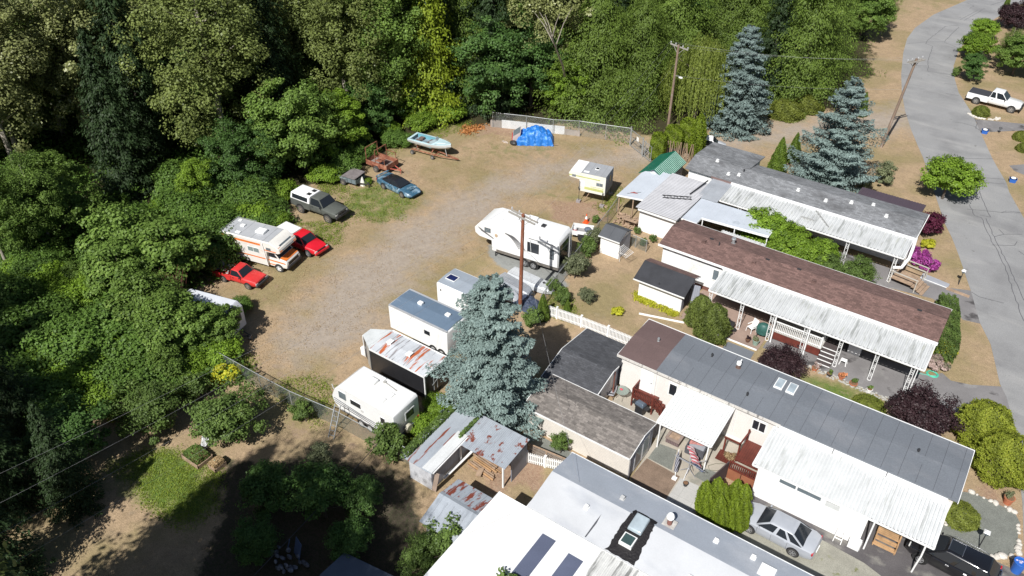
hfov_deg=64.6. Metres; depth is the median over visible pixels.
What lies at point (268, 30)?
fir tree
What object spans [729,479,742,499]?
arborvitae
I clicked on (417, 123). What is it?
bramble bush
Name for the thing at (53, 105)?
forest tree
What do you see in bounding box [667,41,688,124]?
utility pole
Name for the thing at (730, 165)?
mobile home
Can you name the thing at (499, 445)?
open shelter
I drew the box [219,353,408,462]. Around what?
chain link fence
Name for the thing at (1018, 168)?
driveway
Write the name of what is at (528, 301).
boat cover
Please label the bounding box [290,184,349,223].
pickup truck
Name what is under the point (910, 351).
carport
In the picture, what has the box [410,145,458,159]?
trailer
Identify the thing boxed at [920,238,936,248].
shrub
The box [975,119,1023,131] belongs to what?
driveway
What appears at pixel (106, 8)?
fir tree
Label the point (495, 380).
blue spruce
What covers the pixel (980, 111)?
box shrub
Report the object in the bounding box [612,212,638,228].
firewood pile
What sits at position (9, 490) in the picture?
conifer tree
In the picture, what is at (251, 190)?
bramble bush
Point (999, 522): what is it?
gravel bed
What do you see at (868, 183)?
shrub
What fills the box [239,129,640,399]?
dry grass
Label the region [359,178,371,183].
weed bush
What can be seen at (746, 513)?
arborvitae
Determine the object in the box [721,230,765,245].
shelter
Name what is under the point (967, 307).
driveway
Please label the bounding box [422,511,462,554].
shrub
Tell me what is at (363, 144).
bramble bush
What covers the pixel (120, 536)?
ground
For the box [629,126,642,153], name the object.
chain link gate
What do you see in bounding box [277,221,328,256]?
pickup truck
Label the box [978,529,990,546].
garden lamp
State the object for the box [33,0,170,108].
forest tree
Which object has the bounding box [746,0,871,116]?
forest tree
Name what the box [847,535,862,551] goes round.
white cabinet
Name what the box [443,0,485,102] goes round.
forest tree
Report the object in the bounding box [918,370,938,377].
garden hose
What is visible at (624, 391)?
patio table
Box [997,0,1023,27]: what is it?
garden tree
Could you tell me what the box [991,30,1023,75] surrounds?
garden tree
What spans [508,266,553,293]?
upturned boat
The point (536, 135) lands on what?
covered car
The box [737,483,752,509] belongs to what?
arborvitae
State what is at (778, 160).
cypress tree
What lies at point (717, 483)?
arborvitae
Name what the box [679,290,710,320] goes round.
concrete apron
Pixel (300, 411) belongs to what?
shrub
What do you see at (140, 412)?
fruit tree
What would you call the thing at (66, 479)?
conifer tree
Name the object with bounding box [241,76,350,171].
maple tree
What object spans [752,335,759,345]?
plant pot
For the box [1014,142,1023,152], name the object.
box shrub
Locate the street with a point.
(935, 113)
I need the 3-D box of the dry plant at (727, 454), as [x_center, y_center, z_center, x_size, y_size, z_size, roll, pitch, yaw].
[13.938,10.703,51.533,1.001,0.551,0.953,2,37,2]
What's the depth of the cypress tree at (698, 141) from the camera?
82.85 m
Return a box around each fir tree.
[73,26,162,206]
[84,0,194,178]
[233,0,315,159]
[745,0,801,102]
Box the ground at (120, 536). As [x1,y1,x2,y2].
[0,0,1023,575]
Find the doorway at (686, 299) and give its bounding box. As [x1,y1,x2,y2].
[683,286,691,307]
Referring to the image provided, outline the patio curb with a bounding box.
[705,330,756,350]
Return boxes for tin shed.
[399,403,483,491]
[419,479,492,541]
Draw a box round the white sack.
[360,176,365,186]
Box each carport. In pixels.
[699,179,917,281]
[708,270,935,390]
[752,426,949,572]
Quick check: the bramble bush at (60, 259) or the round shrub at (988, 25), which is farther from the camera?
the round shrub at (988, 25)
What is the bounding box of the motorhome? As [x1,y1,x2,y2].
[220,216,301,271]
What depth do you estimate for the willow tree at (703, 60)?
87.75 m
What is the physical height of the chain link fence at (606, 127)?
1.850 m
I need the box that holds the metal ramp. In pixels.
[920,273,949,287]
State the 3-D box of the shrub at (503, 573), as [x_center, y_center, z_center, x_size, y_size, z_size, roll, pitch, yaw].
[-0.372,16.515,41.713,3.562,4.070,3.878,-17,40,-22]
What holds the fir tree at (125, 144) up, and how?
on the ground at (120, 536)
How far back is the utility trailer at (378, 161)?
82.44 m
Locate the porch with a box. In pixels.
[772,315,843,368]
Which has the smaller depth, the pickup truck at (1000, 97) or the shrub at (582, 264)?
the shrub at (582, 264)
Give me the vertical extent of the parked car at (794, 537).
1.457 m
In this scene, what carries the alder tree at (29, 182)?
on the ground at (120, 536)
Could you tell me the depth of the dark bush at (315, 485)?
46.67 m
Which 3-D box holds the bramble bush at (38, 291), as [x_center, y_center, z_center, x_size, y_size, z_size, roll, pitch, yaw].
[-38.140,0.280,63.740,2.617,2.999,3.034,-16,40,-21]
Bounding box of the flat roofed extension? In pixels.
[424,491,647,575]
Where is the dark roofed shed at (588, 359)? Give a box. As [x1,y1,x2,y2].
[541,328,624,397]
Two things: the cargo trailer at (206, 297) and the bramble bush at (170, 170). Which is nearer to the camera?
the cargo trailer at (206, 297)
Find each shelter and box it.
[459,415,529,487]
[617,171,670,215]
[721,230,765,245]
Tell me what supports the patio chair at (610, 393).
on the ground at (120, 536)
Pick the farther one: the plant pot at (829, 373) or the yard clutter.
the plant pot at (829, 373)
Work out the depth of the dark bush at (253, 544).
44.73 m
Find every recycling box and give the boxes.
[981,128,988,133]
[1009,177,1016,182]
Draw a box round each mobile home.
[526,452,813,575]
[617,319,974,512]
[658,219,951,368]
[685,142,929,264]
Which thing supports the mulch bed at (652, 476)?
on the patio at (714, 450)
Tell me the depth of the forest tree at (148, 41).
87.64 m
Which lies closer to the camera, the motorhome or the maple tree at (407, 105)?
the motorhome
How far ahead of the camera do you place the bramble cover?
67.27 m
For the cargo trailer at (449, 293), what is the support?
on the ground at (120, 536)
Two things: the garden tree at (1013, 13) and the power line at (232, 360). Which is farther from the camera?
the garden tree at (1013, 13)
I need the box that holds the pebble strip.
[808,365,889,400]
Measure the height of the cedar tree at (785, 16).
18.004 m
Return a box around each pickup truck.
[211,262,268,289]
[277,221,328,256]
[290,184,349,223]
[965,87,1023,112]
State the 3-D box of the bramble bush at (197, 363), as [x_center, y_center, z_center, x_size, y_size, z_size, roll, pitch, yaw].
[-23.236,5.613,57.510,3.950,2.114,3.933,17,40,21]
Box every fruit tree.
[15,388,112,468]
[97,376,182,444]
[179,373,270,447]
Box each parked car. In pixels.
[376,170,420,197]
[700,135,725,150]
[740,502,822,559]
[905,532,1002,575]
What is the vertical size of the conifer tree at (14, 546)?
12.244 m
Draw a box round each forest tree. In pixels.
[0,15,52,154]
[5,0,79,140]
[10,0,94,121]
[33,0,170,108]
[72,0,170,77]
[127,0,189,117]
[152,33,258,122]
[175,0,303,121]
[219,0,303,79]
[275,0,347,98]
[290,1,355,93]
[323,2,414,87]
[387,0,472,125]
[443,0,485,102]
[462,0,528,119]
[473,0,543,32]
[501,0,594,99]
[589,0,635,68]
[613,0,707,76]
[683,0,739,39]
[711,0,784,74]
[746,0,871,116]
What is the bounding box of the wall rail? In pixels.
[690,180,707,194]
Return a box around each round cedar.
[949,397,1020,454]
[966,427,1023,489]
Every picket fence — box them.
[527,450,561,468]
[549,306,631,344]
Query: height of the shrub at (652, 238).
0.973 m
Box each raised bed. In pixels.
[181,443,213,469]
[208,455,227,472]
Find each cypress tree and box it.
[688,112,707,159]
[767,137,787,172]
[786,132,800,163]
[859,92,868,117]
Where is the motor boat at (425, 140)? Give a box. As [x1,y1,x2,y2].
[407,132,450,148]
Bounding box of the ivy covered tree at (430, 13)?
[392,0,466,128]
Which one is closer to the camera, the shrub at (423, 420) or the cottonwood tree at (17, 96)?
the shrub at (423, 420)
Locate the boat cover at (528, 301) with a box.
[514,294,538,313]
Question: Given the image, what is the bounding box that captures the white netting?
[201,433,214,446]
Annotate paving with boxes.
[666,478,698,512]
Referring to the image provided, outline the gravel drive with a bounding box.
[731,531,880,575]
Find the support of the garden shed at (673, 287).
on the ground at (120, 536)
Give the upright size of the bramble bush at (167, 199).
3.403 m
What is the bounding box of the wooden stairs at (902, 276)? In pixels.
[888,258,929,294]
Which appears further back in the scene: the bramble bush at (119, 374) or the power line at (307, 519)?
the bramble bush at (119, 374)
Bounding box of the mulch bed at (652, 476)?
[631,459,679,498]
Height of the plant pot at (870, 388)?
0.640 m
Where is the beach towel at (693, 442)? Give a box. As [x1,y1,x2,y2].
[689,438,704,445]
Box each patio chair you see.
[607,386,616,395]
[746,318,759,333]
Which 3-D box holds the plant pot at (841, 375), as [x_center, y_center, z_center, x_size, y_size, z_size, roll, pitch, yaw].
[23.698,6.256,58.087,0.556,0.671,0.633,-3,37,-5]
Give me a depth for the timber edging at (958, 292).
66.45 m
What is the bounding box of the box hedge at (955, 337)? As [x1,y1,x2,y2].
[933,292,961,363]
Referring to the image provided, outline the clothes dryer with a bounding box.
[675,454,705,479]
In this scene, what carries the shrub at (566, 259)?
on the ground at (120, 536)
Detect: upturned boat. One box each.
[498,272,532,294]
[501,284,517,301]
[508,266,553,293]
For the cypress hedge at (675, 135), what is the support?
on the ground at (120, 536)
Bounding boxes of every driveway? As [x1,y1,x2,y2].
[730,495,1023,575]
[763,336,1009,426]
[838,251,979,322]
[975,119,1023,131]
[1010,164,1023,174]
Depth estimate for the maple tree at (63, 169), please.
69.50 m
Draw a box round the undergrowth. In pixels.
[0,81,477,243]
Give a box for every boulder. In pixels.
[994,553,1000,559]
[997,552,1007,559]
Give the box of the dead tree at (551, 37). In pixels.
[534,8,571,76]
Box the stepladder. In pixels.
[832,524,846,544]
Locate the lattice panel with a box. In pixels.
[527,443,565,463]
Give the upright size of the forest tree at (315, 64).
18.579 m
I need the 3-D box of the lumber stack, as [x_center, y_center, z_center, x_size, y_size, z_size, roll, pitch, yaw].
[-1.791,11.255,51.423,2.365,0.400,2.016,28,45,31]
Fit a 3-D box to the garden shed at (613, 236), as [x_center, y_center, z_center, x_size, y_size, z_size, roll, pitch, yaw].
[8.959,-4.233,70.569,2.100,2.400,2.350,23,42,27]
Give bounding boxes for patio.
[612,392,756,513]
[694,294,778,349]
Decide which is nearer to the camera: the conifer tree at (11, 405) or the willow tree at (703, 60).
the conifer tree at (11, 405)
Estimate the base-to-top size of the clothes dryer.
1.525 m
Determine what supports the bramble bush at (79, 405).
on the ground at (120, 536)
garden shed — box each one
[598,223,632,258]
[633,258,700,311]
[639,151,686,175]
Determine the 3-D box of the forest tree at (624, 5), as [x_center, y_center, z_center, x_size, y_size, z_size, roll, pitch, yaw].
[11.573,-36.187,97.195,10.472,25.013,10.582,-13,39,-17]
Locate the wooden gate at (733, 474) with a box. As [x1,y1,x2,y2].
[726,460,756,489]
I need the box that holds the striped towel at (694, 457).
[687,445,700,466]
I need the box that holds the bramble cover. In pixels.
[0,192,301,442]
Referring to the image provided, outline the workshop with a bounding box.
[636,173,706,237]
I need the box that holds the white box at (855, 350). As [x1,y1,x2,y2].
[847,342,861,356]
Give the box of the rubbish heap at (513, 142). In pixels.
[502,140,516,145]
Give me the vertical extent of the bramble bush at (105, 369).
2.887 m
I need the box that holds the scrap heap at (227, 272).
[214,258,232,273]
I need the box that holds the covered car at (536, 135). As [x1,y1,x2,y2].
[512,125,556,145]
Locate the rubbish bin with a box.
[1010,556,1023,574]
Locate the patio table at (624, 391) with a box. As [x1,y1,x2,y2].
[615,385,628,397]
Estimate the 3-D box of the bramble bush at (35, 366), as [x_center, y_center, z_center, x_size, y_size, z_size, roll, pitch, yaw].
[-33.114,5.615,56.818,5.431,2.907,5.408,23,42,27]
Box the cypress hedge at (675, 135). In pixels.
[649,117,695,162]
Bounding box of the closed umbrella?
[671,450,679,480]
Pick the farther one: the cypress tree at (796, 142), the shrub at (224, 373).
the cypress tree at (796, 142)
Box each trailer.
[189,288,252,340]
[332,366,418,440]
[335,168,369,187]
[360,329,447,398]
[365,141,401,173]
[388,289,466,354]
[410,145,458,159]
[437,268,478,319]
[475,208,571,270]
[571,223,593,241]
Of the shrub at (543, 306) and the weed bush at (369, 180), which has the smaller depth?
the shrub at (543, 306)
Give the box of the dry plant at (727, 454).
[723,451,735,460]
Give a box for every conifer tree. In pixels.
[0,343,43,466]
[0,408,56,528]
[0,507,57,575]
[25,401,105,530]
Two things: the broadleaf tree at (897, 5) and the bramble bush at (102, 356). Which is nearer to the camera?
the bramble bush at (102, 356)
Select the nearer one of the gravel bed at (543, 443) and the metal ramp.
the gravel bed at (543, 443)
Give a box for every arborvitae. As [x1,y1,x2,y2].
[694,480,711,512]
[697,489,714,520]
[708,494,726,525]
[711,477,723,498]
[713,505,729,529]
[714,483,730,509]
[726,495,742,532]
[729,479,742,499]
[732,497,752,533]
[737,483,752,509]
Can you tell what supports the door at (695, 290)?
in the garden shed at (673, 287)
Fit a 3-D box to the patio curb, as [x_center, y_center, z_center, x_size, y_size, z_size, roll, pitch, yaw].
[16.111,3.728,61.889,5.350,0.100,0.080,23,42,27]
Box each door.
[608,172,611,189]
[633,442,642,470]
[639,368,654,393]
[640,432,650,460]
[689,285,700,302]
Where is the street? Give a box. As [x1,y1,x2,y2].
[901,0,1023,530]
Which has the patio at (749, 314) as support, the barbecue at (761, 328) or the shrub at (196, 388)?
the barbecue at (761, 328)
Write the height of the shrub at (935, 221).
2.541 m
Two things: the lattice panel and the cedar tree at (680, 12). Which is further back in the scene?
the cedar tree at (680, 12)
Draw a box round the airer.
[616,245,633,261]
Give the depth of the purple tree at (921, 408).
52.53 m
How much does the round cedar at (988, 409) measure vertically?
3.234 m
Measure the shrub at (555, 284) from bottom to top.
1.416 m
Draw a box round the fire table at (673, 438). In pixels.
[665,430,683,446]
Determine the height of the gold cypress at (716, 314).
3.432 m
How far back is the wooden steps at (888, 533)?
46.81 m
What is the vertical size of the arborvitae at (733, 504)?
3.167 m
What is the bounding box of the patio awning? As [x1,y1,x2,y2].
[656,385,735,469]
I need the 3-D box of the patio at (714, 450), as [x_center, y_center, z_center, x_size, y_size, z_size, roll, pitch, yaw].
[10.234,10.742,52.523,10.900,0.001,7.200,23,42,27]
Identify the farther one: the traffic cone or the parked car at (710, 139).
the parked car at (710, 139)
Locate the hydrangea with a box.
[928,354,950,370]
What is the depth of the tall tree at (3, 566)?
24.72 m
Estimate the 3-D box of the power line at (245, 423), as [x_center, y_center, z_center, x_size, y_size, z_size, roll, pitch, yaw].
[-12.436,5.651,48.983,0.007,0.607,39.605,28,45,32]
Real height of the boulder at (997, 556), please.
0.312 m
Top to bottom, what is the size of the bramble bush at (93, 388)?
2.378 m
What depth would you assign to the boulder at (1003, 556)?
46.26 m
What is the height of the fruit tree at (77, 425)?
4.736 m
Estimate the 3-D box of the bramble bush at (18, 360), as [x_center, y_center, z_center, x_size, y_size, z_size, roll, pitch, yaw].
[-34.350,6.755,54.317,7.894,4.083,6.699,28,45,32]
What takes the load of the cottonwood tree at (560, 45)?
on the ground at (120, 536)
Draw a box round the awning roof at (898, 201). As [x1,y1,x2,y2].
[858,187,925,211]
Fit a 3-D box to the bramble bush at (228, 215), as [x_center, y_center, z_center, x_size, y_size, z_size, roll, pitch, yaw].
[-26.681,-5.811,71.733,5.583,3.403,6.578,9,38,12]
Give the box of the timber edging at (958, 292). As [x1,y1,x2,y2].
[946,287,969,297]
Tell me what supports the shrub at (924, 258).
on the ground at (120, 536)
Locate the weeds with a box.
[100,118,623,532]
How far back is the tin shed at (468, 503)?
46.16 m
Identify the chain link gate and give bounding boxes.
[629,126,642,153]
[641,137,651,161]
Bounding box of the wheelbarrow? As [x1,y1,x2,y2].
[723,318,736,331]
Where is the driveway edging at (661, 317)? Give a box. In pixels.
[639,313,683,323]
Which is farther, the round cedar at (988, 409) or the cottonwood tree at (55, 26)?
the cottonwood tree at (55, 26)
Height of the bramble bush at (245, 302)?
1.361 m
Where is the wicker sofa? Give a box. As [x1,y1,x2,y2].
[684,439,707,459]
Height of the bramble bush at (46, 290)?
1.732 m
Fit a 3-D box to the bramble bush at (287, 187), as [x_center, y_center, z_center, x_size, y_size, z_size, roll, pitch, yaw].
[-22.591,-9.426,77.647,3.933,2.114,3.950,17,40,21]
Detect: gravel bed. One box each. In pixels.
[522,430,570,468]
[648,443,676,469]
[694,468,715,480]
[940,492,1019,555]
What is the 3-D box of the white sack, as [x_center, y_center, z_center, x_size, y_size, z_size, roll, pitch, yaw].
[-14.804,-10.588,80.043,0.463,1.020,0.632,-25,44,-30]
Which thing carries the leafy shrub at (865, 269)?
on the ground at (120, 536)
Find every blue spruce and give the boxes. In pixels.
[425,272,547,441]
[703,24,773,141]
[783,76,889,193]
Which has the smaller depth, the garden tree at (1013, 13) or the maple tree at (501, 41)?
the maple tree at (501, 41)
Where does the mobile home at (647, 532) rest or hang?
on the ground at (120, 536)
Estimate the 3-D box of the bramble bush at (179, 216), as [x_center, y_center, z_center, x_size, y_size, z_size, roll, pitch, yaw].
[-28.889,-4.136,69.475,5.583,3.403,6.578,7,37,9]
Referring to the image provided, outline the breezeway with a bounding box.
[681,198,772,246]
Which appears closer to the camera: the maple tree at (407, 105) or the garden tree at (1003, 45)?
the maple tree at (407, 105)
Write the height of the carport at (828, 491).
3.014 m
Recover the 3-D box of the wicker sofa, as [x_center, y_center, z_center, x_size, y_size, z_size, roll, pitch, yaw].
[11.941,10.337,52.425,1.240,0.700,0.980,21,41,25]
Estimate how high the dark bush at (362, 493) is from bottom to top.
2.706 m
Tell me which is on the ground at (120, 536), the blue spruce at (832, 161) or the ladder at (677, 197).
the blue spruce at (832, 161)
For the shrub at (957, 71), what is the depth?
102.76 m
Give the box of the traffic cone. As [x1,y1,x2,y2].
[582,214,589,223]
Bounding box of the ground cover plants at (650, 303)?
[631,290,681,316]
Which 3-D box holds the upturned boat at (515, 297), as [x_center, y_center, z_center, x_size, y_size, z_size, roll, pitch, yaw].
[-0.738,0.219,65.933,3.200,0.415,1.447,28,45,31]
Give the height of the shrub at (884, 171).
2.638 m
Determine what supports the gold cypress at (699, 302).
on the ground at (120, 536)
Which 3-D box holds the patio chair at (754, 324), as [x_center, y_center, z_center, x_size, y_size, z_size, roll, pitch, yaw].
[18.485,2.913,62.251,0.720,1.004,0.590,-19,41,-24]
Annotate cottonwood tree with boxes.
[0,0,52,171]
[0,0,138,155]
[105,0,282,148]
[276,0,402,106]
[512,0,589,69]
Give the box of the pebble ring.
[967,113,1000,120]
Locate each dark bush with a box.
[230,510,283,566]
[235,458,293,517]
[276,459,354,521]
[322,515,374,560]
[336,473,384,518]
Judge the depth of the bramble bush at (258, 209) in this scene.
73.29 m
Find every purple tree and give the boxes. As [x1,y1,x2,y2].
[757,342,811,380]
[884,378,966,437]
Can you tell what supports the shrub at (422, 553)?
on the ground at (120, 536)
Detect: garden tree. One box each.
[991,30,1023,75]
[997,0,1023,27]
[997,27,1023,57]
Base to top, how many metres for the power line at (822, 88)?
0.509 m
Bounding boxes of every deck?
[630,379,665,414]
[715,429,761,470]
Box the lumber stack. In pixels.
[467,453,507,480]
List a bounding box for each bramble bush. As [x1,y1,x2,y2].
[0,232,62,270]
[0,254,35,273]
[0,269,37,316]
[0,304,55,357]
[0,346,51,422]
[0,365,84,442]
[4,292,82,349]
[8,243,72,280]
[12,250,74,276]
[13,274,44,298]
[14,260,68,303]
[15,337,62,377]
[20,308,114,372]
[36,345,98,397]
[40,232,75,248]
[41,283,69,297]
[48,268,85,288]
[49,274,104,308]
[58,260,80,279]
[60,285,143,341]
[69,390,88,414]
[73,335,131,374]
[74,213,121,262]
[75,200,160,257]
[75,301,93,311]
[76,234,159,301]
[78,368,134,411]
[83,351,137,386]
[90,316,151,368]
[105,352,168,405]
[110,200,164,225]
[128,215,213,286]
[131,290,204,357]
[139,343,188,382]
[148,197,172,216]
[149,355,192,398]
[150,157,196,201]
[153,184,217,218]
[160,213,196,224]
[173,298,225,351]
[173,346,209,386]
[183,201,248,229]
[186,218,241,272]
[192,169,240,203]
[196,303,242,350]
[196,334,243,367]
[221,172,282,208]
[232,294,254,314]
[233,197,272,219]
[248,212,281,226]
[259,188,275,199]
[259,194,289,213]
[269,178,299,200]
[269,211,294,225]
[304,161,345,182]
[324,142,364,174]
[348,136,380,163]
[375,120,401,137]
[379,126,411,147]
[403,110,437,131]
[433,100,467,122]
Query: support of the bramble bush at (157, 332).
on the ground at (120, 536)
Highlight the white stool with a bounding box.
[838,358,847,366]
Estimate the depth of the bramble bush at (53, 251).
66.08 m
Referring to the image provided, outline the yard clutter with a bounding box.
[271,537,308,573]
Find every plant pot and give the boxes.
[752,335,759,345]
[812,362,821,371]
[826,369,832,376]
[838,372,847,379]
[849,378,858,385]
[867,385,873,392]
[1003,490,1015,505]
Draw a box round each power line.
[3,228,521,531]
[6,210,504,470]
[12,219,503,496]
[19,248,513,559]
[253,444,376,575]
[522,238,577,478]
[676,75,894,89]
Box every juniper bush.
[766,98,805,122]
[793,94,824,115]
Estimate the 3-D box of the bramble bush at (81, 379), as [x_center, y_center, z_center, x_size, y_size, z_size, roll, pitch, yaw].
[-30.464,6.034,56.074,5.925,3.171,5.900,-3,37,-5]
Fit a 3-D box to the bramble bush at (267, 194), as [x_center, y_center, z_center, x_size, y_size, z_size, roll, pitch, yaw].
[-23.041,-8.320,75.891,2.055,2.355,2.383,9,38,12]
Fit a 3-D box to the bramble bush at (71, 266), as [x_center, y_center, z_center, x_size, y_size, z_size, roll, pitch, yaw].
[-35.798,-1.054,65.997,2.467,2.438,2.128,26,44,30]
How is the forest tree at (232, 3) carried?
on the ground at (120, 536)
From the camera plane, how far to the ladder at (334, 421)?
53.33 m
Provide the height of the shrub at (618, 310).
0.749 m
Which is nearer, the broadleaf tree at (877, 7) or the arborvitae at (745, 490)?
the arborvitae at (745, 490)
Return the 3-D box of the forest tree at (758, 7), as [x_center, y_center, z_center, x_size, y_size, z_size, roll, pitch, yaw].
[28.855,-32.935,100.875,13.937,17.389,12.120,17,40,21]
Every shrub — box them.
[105,398,126,422]
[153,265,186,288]
[174,371,210,403]
[209,362,243,384]
[286,397,313,421]
[305,441,332,465]
[364,421,406,464]
[394,529,443,575]
[410,410,441,436]
[421,390,451,412]
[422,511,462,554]
[496,566,519,575]
[521,306,544,327]
[537,294,549,322]
[545,277,560,290]
[548,430,573,452]
[552,285,571,305]
[563,254,578,274]
[563,299,570,312]
[568,251,592,278]
[576,235,596,257]
[577,286,596,304]
[584,227,600,242]
[592,214,599,222]
[611,306,624,315]
[633,226,640,233]
[639,237,647,245]
[649,233,657,241]
[735,205,790,249]
[767,220,813,258]
[768,51,808,88]
[791,236,842,265]
[815,252,853,274]
[835,254,882,283]
[851,393,886,413]
[859,177,873,187]
[875,160,898,184]
[910,246,941,272]
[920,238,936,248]
[921,209,946,233]
[933,340,959,356]
[945,499,981,532]
[952,66,962,76]
[956,31,998,54]
[960,51,990,81]
[969,18,1001,36]
[971,105,990,117]
[1011,130,1023,142]
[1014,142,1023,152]
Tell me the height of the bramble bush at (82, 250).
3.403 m
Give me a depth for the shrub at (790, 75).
96.45 m
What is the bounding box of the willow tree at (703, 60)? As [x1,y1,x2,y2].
[657,32,739,123]
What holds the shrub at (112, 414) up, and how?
on the ground at (120, 536)
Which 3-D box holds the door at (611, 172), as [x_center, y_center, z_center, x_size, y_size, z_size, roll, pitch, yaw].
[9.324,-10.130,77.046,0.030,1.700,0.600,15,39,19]
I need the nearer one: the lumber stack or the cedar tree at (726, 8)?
the lumber stack
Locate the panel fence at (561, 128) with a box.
[490,120,579,136]
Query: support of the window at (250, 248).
in the motorhome
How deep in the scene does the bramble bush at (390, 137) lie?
85.99 m
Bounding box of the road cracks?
[904,0,1023,320]
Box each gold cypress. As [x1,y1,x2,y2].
[682,294,711,328]
[691,302,733,345]
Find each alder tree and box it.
[0,149,68,246]
[0,164,44,259]
[330,0,432,118]
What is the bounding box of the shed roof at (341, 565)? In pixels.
[320,553,392,575]
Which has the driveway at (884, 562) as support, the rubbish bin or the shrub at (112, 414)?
the rubbish bin
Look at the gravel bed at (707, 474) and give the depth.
51.15 m
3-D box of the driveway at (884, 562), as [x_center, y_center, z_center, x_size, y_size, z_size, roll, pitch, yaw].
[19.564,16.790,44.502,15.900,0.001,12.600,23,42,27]
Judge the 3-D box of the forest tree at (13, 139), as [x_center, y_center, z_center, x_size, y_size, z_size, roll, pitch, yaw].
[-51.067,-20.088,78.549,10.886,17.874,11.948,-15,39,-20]
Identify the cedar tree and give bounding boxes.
[398,0,509,107]
[516,0,666,145]
[577,0,711,134]
[652,0,734,101]
[691,0,771,76]
[755,0,820,82]
[793,0,886,85]
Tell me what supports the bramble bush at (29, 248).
on the ground at (120, 536)
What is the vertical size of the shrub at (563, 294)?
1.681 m
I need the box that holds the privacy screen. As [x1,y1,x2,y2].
[709,461,729,483]
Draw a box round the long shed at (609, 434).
[523,374,656,479]
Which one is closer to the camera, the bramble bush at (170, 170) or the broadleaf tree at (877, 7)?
the bramble bush at (170, 170)
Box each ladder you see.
[328,404,340,438]
[662,195,691,199]
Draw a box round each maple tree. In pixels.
[0,149,104,238]
[173,157,224,198]
[196,115,286,194]
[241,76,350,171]
[314,88,371,155]
[345,74,404,133]
[391,83,432,119]
[446,8,544,113]
[492,17,575,106]
[538,58,591,113]
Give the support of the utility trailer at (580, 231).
on the ground at (120, 536)
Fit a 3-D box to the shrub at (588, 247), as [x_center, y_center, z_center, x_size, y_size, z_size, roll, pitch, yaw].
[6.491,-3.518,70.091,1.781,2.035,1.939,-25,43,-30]
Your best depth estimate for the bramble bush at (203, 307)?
57.87 m
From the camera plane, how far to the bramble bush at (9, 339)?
58.27 m
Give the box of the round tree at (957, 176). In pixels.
[920,153,988,198]
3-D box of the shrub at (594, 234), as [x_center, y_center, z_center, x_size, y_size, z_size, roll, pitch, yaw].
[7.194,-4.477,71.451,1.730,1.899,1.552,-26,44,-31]
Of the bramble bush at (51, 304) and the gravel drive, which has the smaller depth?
the gravel drive
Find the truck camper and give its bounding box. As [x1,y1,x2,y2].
[569,160,613,207]
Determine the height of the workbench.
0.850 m
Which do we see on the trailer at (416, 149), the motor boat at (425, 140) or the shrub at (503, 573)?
the motor boat at (425, 140)
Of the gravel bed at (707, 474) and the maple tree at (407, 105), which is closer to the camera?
the gravel bed at (707, 474)
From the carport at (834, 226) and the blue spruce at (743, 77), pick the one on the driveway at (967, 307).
the carport at (834, 226)
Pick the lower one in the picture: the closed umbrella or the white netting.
the closed umbrella
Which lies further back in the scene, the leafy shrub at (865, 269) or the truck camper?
the truck camper
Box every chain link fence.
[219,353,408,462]
[492,112,631,141]
[541,198,617,299]
[630,234,647,251]
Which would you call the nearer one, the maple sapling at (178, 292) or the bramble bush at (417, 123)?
the maple sapling at (178, 292)
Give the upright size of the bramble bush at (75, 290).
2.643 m
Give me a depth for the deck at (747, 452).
51.68 m
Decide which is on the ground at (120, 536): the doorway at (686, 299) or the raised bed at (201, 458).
the raised bed at (201, 458)
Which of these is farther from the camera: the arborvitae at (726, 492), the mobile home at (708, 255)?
the mobile home at (708, 255)
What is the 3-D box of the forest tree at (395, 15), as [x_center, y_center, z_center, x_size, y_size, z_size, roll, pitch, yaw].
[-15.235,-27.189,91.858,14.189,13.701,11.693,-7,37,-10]
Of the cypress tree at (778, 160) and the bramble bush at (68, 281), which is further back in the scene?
the cypress tree at (778, 160)
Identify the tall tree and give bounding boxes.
[0,534,25,575]
[0,552,49,575]
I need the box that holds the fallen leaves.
[458,122,489,135]
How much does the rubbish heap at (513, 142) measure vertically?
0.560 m
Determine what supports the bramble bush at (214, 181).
on the ground at (120, 536)
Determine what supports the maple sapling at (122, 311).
on the ground at (120, 536)
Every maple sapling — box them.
[103,267,183,322]
[132,284,204,353]
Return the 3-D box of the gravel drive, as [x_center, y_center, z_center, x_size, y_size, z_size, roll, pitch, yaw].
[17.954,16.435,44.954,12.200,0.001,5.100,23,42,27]
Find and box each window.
[247,245,259,252]
[278,236,292,249]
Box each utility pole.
[508,207,537,309]
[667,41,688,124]
[880,56,925,147]
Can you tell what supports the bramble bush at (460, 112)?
on the ground at (120, 536)
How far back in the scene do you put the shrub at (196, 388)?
54.87 m
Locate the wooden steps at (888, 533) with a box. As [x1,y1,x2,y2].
[872,524,902,554]
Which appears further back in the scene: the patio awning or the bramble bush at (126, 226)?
the bramble bush at (126, 226)
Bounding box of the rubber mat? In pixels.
[723,342,753,358]
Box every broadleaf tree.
[838,0,897,39]
[880,0,902,33]
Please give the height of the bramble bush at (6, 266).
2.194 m
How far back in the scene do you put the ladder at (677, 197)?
73.31 m
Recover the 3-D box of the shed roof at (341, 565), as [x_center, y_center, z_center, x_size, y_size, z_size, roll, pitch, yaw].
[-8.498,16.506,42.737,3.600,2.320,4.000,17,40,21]
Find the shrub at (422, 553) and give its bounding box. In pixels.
[394,529,443,575]
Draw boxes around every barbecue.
[632,399,649,414]
[756,322,770,337]
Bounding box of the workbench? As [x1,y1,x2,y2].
[622,217,636,226]
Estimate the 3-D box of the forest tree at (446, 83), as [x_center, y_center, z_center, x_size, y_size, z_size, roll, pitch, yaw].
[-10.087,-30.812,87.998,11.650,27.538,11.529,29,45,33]

